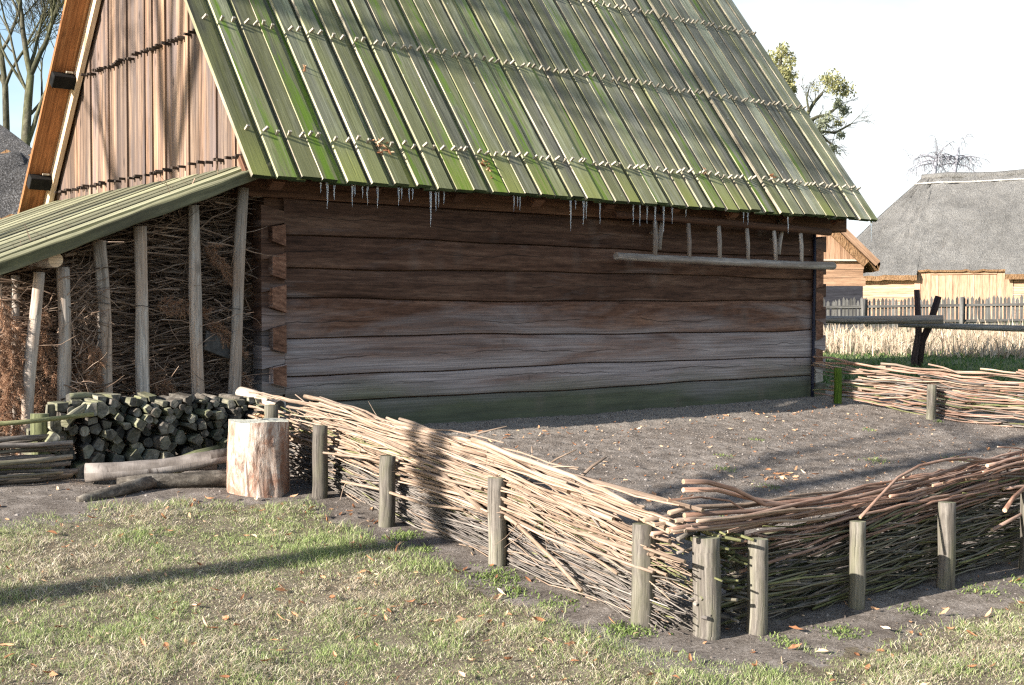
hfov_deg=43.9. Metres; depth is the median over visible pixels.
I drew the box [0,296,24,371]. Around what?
dry conifer branch
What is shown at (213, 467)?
bark log
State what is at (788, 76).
mistletoe tree
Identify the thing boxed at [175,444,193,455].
firewood log
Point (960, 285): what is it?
barn door
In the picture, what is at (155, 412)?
firewood log
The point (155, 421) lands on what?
firewood log
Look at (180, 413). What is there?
firewood log
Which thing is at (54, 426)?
firewood log
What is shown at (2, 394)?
dry conifer branch
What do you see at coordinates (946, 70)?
sky
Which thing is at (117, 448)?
firewood log
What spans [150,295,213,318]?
dry conifer branch
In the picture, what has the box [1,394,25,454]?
dry conifer branch
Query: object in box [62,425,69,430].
firewood log
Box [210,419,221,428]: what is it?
firewood log
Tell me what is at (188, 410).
firewood log
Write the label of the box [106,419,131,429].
firewood log
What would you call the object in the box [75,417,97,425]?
firewood log
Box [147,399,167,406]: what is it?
firewood log
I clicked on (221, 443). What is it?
firewood log
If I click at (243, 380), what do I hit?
dry conifer branch
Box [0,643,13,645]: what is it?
fallen leaf
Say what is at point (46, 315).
dry conifer branch
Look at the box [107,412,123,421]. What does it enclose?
firewood log
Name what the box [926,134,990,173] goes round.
weeping birch
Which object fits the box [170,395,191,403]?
firewood log
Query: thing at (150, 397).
firewood log
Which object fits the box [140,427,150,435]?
firewood log
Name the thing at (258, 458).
chopping block
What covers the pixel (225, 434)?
firewood log
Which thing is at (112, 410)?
firewood log
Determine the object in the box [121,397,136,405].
firewood log
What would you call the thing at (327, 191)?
icicle
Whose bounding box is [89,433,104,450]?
firewood log
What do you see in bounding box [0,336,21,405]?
dry conifer branch
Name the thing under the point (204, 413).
firewood log
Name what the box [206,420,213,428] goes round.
firewood log
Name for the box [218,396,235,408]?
firewood log
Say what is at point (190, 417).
firewood log
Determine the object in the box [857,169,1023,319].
thatched barn
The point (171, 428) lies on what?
firewood log
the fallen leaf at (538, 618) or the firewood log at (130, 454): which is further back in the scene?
the firewood log at (130, 454)
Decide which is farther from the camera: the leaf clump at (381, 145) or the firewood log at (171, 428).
the leaf clump at (381, 145)
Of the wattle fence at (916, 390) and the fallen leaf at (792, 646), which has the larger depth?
the wattle fence at (916, 390)
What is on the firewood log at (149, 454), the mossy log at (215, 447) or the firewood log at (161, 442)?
the firewood log at (161, 442)
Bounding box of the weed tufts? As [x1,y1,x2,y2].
[372,419,1023,649]
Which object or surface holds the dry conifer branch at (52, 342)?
in the brushwood
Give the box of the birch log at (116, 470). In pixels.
[84,448,226,481]
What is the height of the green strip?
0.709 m
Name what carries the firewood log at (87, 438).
on the firewood log at (84, 450)
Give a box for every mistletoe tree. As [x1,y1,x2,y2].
[767,41,799,95]
[798,68,874,158]
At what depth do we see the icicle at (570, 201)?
11.86 m
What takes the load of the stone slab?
in the brushwood
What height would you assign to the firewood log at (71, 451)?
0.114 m
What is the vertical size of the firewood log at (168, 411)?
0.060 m
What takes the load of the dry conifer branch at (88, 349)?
attached to the lean to
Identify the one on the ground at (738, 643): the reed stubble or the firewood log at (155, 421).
the reed stubble
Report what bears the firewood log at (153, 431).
on the firewood log at (172, 446)
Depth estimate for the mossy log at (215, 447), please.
8.88 m
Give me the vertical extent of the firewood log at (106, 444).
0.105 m
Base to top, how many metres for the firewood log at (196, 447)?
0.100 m
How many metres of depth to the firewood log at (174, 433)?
9.03 m
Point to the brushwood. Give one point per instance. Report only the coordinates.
(168, 269)
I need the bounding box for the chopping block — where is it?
[226,418,289,497]
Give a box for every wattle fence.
[0,404,93,484]
[246,392,720,640]
[642,446,1023,635]
[811,356,1023,427]
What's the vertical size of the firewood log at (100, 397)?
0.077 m
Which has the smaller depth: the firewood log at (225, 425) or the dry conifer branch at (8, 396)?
the dry conifer branch at (8, 396)
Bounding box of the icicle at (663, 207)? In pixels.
[662,206,664,230]
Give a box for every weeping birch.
[901,135,963,180]
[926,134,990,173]
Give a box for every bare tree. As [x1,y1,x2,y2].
[0,0,63,130]
[0,0,64,145]
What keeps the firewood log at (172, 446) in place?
on the firewood log
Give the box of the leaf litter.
[0,409,1023,684]
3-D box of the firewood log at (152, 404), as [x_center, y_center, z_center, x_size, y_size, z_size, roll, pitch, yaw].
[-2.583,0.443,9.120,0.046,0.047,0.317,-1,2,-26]
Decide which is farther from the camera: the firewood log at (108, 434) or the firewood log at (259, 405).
the firewood log at (259, 405)
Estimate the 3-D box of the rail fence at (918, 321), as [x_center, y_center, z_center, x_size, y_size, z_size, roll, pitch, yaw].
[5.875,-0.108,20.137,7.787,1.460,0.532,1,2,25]
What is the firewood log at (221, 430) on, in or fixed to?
on the firewood log at (221, 443)
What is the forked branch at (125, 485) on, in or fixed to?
on the ground at (738, 643)
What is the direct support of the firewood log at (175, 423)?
on the firewood log
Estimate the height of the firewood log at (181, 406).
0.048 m
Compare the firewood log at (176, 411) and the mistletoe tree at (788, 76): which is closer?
the firewood log at (176, 411)
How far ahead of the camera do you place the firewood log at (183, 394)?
9.27 m
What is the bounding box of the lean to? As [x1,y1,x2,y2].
[0,162,271,454]
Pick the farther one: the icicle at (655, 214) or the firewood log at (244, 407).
the icicle at (655, 214)
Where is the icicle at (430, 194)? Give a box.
[429,191,431,225]
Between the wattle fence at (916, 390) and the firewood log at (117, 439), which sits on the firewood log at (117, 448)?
the firewood log at (117, 439)
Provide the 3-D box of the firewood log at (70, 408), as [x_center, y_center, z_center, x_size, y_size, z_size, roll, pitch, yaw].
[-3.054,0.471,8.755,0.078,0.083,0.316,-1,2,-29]
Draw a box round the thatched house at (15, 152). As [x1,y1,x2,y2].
[0,125,31,219]
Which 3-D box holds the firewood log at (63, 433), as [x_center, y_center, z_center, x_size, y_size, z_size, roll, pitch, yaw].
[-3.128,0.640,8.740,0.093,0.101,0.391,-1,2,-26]
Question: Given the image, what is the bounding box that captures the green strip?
[821,329,1023,406]
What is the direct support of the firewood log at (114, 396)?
on the firewood log
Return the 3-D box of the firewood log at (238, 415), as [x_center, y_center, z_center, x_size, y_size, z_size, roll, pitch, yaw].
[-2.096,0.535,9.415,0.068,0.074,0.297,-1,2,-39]
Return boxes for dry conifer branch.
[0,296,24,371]
[0,316,27,395]
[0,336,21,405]
[0,358,25,433]
[0,376,10,429]
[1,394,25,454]
[21,304,54,368]
[34,374,55,412]
[38,334,72,396]
[38,336,80,363]
[72,321,102,389]
[73,361,99,392]
[77,336,106,392]
[81,341,106,391]
[149,367,177,395]
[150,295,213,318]
[200,242,232,287]
[202,320,248,357]
[226,365,254,389]
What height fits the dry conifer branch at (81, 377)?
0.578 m
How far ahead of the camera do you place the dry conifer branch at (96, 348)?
9.30 m
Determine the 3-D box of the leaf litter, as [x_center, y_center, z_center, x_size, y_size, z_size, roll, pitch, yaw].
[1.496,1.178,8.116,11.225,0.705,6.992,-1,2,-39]
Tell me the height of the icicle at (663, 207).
0.260 m
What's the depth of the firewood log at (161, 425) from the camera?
8.89 m
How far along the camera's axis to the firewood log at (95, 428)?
8.67 m
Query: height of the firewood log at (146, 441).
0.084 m
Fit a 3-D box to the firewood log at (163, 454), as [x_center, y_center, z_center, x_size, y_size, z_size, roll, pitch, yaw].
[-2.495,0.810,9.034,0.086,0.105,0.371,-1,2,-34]
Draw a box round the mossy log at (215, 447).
[178,445,219,472]
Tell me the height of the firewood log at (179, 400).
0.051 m
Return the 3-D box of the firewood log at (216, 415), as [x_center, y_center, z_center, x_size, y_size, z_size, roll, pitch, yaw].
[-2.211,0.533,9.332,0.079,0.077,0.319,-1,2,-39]
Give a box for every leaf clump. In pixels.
[253,413,264,419]
[371,139,386,152]
[479,159,492,177]
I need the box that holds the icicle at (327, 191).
[326,182,327,204]
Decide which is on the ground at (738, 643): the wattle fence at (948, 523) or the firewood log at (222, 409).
the wattle fence at (948, 523)
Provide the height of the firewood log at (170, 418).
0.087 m
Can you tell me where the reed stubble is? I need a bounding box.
[823,317,1023,359]
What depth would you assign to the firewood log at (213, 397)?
9.43 m
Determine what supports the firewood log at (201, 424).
on the firewood log at (204, 433)
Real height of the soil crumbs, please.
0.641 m
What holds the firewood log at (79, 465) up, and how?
on the ground at (738, 643)
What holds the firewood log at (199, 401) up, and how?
on the firewood log
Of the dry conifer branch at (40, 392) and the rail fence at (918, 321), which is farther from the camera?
the rail fence at (918, 321)
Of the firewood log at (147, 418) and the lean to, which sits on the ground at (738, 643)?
the lean to
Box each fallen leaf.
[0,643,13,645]
[493,594,501,598]
[532,616,544,620]
[788,644,800,648]
[815,648,827,651]
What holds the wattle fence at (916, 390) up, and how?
on the ground at (738, 643)
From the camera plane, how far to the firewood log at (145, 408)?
8.87 m
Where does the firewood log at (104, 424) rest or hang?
on the firewood log at (108, 434)
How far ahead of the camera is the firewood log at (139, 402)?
8.93 m
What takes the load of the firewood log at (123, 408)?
on the firewood log at (138, 423)
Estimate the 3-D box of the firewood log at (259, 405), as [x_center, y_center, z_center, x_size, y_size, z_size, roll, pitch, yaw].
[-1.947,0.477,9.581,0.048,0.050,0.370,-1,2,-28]
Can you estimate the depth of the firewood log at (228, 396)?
9.62 m
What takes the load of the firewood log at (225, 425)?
on the firewood log at (221, 430)
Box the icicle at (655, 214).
[654,206,655,224]
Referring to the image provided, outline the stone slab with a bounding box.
[203,331,229,358]
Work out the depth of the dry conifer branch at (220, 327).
10.03 m
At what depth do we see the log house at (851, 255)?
39.00 m
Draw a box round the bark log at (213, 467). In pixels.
[196,464,216,469]
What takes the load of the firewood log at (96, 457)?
on the firewood log at (79, 465)
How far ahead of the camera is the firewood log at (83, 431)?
8.63 m
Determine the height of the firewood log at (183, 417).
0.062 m
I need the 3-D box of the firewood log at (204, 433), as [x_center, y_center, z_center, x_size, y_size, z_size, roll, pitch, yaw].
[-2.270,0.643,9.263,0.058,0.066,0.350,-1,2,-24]
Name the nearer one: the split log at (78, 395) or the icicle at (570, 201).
the split log at (78, 395)
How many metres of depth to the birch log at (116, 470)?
8.46 m
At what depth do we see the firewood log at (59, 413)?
8.61 m
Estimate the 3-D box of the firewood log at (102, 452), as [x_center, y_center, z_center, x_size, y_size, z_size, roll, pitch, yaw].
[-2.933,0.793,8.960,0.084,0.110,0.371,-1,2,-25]
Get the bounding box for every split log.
[61,403,86,427]
[66,392,102,401]
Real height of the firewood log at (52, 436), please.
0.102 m
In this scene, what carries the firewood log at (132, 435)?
on the firewood log at (139, 447)
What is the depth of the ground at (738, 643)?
6.94 m
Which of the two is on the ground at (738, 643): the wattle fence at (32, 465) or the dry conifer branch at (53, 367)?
the wattle fence at (32, 465)
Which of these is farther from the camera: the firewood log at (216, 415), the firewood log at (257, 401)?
the firewood log at (257, 401)
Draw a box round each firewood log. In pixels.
[42,430,59,441]
[47,401,68,411]
[47,420,61,433]
[51,451,65,468]
[57,411,66,420]
[58,430,67,440]
[58,445,75,460]
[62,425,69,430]
[63,405,75,413]
[64,424,77,435]
[66,399,81,407]
[66,435,75,443]
[69,401,96,415]
[69,460,87,477]
[74,423,89,436]
[74,439,93,458]
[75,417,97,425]
[75,435,91,442]
[75,452,104,462]
[80,423,101,434]
[82,398,108,418]
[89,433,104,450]
[92,395,106,403]
[94,449,104,462]
[97,392,120,401]
[97,428,116,439]
[98,419,111,428]
[102,438,108,450]
[103,412,124,420]
[104,439,124,453]
[104,451,124,461]
[106,397,119,407]
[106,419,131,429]
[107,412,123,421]
[108,406,116,414]
[108,435,122,443]
[110,425,124,438]
[117,446,142,461]
[119,396,142,406]
[119,404,128,413]
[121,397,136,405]
[122,438,144,454]
[124,414,146,429]
[124,426,140,443]
[125,406,141,416]
[128,413,152,423]
[134,395,146,403]
[134,403,151,412]
[137,391,155,401]
[138,436,152,446]
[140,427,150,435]
[141,407,161,417]
[141,434,170,449]
[141,447,159,459]
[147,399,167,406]
[148,402,158,407]
[149,429,170,440]
[151,418,158,423]
[153,427,176,435]
[154,422,174,433]
[155,414,175,423]
[155,418,168,434]
[156,396,178,408]
[157,395,182,403]
[157,449,173,458]
[159,407,173,415]
[164,442,176,451]
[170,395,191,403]
[170,430,186,444]
[172,408,179,415]
[172,419,178,427]
[174,392,191,405]
[174,410,183,418]
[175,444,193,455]
[176,404,185,409]
[177,414,197,421]
[178,421,196,430]
[183,405,191,413]
[184,421,207,433]
[184,442,201,449]
[185,432,203,445]
[186,413,195,423]
[191,402,197,408]
[192,408,212,417]
[193,399,206,403]
[195,393,208,401]
[195,418,206,429]
[195,429,208,436]
[197,404,205,408]
[201,438,213,448]
[202,393,219,402]
[204,402,212,409]
[204,428,222,440]
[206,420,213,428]
[208,399,219,406]
[209,407,225,412]
[209,411,224,419]
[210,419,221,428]
[212,437,227,448]
[214,427,223,434]
[217,463,226,466]
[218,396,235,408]
[219,393,243,398]
[222,420,228,428]
[222,428,227,436]
[225,408,236,414]
[227,411,241,418]
[229,398,244,405]
[236,405,246,410]
[241,408,260,418]
[243,396,254,404]
[247,403,263,409]
[254,398,261,403]
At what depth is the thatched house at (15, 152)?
20.89 m
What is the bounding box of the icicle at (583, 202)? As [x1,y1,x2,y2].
[582,201,584,223]
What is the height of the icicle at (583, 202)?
0.241 m
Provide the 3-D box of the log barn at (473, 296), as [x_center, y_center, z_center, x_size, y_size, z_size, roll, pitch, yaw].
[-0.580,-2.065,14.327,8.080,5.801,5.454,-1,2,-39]
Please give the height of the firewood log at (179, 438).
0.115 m
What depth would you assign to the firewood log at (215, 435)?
9.24 m
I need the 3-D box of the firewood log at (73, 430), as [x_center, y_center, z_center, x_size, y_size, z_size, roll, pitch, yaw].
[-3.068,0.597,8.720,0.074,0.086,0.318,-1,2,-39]
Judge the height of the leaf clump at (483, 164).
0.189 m
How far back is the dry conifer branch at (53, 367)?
9.18 m
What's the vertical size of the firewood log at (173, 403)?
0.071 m
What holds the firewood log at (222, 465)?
on the ground at (738, 643)
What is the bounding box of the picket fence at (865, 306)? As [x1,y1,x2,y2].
[823,295,1023,333]
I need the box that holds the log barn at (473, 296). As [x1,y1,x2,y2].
[17,0,877,432]
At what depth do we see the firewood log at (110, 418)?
8.94 m
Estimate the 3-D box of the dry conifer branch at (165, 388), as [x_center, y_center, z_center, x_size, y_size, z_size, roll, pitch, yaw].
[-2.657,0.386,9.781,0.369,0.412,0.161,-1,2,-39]
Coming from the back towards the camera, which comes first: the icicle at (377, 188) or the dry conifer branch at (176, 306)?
the icicle at (377, 188)
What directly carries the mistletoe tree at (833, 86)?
on the ground at (738, 643)
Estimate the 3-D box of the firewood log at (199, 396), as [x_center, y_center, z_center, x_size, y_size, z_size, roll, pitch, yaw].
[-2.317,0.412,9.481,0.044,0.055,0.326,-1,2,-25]
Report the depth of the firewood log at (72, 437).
8.69 m
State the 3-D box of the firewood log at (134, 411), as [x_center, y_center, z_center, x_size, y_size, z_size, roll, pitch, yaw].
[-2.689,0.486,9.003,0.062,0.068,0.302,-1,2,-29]
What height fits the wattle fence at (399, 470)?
1.040 m
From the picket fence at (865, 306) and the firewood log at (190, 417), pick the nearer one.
the firewood log at (190, 417)
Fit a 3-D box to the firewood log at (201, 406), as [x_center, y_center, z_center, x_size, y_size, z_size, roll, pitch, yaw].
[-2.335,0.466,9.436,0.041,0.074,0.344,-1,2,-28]
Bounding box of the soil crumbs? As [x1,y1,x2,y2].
[0,395,1023,664]
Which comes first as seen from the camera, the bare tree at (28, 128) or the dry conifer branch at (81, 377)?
the dry conifer branch at (81, 377)
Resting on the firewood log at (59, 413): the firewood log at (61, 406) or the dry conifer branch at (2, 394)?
the firewood log at (61, 406)
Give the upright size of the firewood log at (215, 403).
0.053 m
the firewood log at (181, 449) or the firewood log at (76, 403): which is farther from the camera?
the firewood log at (181, 449)
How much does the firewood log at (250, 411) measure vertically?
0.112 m
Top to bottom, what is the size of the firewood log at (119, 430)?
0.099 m
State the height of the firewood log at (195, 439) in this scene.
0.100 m
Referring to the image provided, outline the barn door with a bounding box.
[931,274,996,319]
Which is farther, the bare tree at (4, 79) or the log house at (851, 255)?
the log house at (851, 255)
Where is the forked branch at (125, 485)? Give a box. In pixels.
[76,469,226,501]
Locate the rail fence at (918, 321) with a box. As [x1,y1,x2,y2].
[826,289,1023,367]
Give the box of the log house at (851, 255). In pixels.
[816,229,880,329]
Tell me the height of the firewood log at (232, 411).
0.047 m
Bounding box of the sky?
[0,0,1023,308]
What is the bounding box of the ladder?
[612,210,836,269]
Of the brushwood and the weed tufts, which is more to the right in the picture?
the weed tufts
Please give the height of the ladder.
0.511 m
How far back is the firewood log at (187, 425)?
9.08 m
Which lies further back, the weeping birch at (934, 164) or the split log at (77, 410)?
the weeping birch at (934, 164)
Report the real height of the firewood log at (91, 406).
0.108 m
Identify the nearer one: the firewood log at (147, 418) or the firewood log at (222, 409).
the firewood log at (147, 418)
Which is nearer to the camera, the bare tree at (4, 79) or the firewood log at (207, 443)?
the firewood log at (207, 443)
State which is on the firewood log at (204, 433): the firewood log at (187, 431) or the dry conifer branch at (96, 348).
the firewood log at (187, 431)
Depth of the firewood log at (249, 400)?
9.52 m
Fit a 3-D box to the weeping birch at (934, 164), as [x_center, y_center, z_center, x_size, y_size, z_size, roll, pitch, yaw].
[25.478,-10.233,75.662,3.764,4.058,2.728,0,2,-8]
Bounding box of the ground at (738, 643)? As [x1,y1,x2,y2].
[0,309,1023,684]
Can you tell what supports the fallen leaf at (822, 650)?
on the ground at (738, 643)
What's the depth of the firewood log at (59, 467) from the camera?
8.59 m
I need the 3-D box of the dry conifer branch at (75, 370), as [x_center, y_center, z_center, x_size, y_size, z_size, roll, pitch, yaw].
[-3.131,0.165,9.298,0.270,0.666,0.158,-1,2,-39]
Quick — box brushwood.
[0,153,283,455]
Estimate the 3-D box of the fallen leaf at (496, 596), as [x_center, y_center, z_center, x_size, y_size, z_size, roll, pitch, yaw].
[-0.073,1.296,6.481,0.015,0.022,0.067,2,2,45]
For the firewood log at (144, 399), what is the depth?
9.04 m
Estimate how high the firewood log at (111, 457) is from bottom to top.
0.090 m
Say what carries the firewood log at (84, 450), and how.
on the firewood log at (96, 457)
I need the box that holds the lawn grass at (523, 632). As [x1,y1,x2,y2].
[0,494,1023,684]
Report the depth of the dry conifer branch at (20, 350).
8.94 m
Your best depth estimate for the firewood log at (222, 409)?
9.30 m
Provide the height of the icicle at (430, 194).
0.320 m
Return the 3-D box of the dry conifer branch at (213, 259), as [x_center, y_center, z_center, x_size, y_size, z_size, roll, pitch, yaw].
[-2.296,-0.611,10.029,0.322,0.376,0.144,-1,2,-39]
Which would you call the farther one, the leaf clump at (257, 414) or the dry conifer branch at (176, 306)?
the dry conifer branch at (176, 306)
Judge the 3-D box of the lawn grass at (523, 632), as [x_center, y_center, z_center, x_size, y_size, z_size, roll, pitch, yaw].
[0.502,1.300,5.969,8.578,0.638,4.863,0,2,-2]
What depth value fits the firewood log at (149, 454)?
8.88 m
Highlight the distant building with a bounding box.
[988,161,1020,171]
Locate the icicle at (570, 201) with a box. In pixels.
[569,200,571,231]
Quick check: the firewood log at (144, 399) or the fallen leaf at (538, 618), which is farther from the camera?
the firewood log at (144, 399)
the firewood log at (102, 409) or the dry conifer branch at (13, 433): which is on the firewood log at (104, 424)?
the firewood log at (102, 409)
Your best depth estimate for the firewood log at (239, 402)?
9.39 m
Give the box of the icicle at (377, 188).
[376,186,378,206]
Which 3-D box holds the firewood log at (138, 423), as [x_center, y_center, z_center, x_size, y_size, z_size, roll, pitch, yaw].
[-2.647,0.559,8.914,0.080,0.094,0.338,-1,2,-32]
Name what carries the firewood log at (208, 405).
on the firewood log
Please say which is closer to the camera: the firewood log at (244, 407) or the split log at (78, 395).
the split log at (78, 395)
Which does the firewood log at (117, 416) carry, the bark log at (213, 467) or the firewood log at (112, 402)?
the firewood log at (112, 402)
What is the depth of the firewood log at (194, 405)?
9.29 m
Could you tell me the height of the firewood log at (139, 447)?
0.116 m

